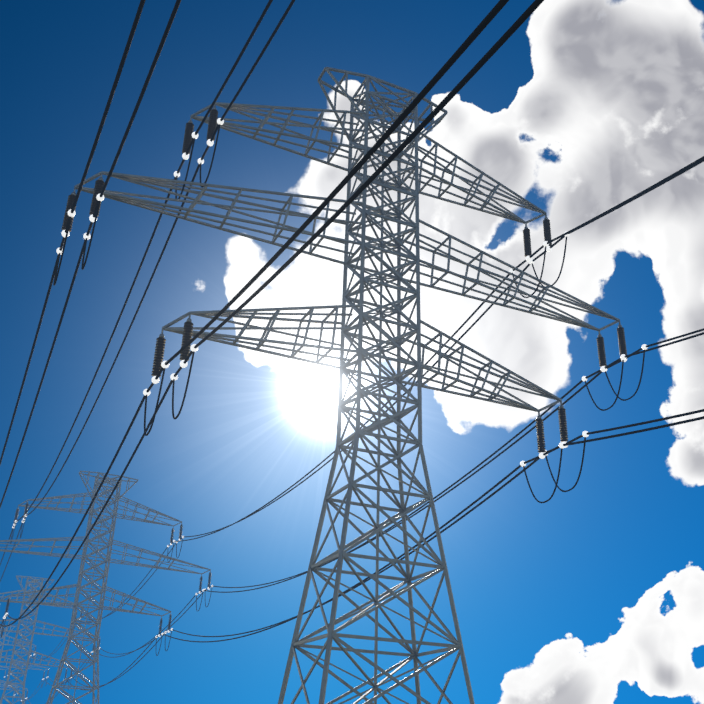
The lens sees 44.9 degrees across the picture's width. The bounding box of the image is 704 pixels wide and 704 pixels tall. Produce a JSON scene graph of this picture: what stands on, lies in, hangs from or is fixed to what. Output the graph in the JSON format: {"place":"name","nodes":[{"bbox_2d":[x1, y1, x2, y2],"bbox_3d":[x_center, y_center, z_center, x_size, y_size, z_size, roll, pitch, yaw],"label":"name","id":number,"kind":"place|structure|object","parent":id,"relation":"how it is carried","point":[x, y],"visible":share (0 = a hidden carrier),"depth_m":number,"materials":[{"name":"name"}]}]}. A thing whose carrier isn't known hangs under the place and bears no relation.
{"place":"outdoors","nodes":[
{"label":"outdoors","id":0,"kind":"place"},
{"bbox_2d":[21,647,48,700],"bbox_3d":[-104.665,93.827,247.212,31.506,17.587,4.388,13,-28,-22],"label":"pylon insulators","id":1,"kind":"object","parent":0,"point":[42,679],"visible":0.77,"depth_m":252.74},
{"bbox_2d":[62,609,99,692],"bbox_3d":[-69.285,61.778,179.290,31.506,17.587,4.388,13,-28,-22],"label":"pylon insulators","id":2,"kind":"object","parent":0,"point":[91,652],"visible":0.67,"depth_m":183.53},
{"bbox_2d":[1,502,212,655],"bbox_3d":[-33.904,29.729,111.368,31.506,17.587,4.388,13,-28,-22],"label":"pylon insulators","id":3,"kind":"object","parent":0,"point":[171,542],"visible":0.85,"depth_m":113.12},
{"bbox_2d":[53,107,647,502],"bbox_3d":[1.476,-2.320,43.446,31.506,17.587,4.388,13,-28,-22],"label":"pylon insulators","id":4,"kind":"object","parent":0,"point":[159,366],"visible":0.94,"depth_m":42.69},
{"bbox_2d":[0,0,703,703],"label":"sky","id":5,"kind":"structure","parent":0,"point":[591,593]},
{"label":"ground","id":6,"kind":"structure","parent":0,"visible":0},
{"bbox_2d":[0,626,48,690],"bbox_3d":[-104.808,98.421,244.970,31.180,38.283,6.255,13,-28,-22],"label":"pylon","id":7,"kind":"object","parent":6,"relation":"on","point":[4,639],"visible":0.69,"depth_m":251.79,"materials":[{"name":"metal"}]},
{"bbox_2d":[0,576,99,703],"bbox_3d":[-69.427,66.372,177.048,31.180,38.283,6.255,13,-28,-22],"label":"pylon","id":8,"kind":"object","parent":6,"relation":"on","point":[16,641],"visible":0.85,"depth_m":180.38,"materials":[{"name":"metal"}]},
{"bbox_2d":[0,471,210,703],"bbox_3d":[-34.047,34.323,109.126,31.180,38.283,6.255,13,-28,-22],"label":"pylon","id":9,"kind":"object","parent":6,"relation":"on","point":[92,510],"visible":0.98,"depth_m":111.86,"materials":[{"name":"metal"}]},
{"bbox_2d":[73,67,620,703],"bbox_3d":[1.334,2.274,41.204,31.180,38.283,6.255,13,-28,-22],"label":"pylon","id":10,"kind":"object","parent":6,"relation":"on","point":[363,283],"visible":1,"depth_m":42.13,"materials":[{"name":"metal"}]},
{"bbox_2d":[0,0,703,703],"bbox_3d":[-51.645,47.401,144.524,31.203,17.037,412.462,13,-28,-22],"label":"conductors","id":11,"kind":"object","parent":10,"relation":"hanging from","point":[478,30],"visible":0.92,"depth_m":40.12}
]}

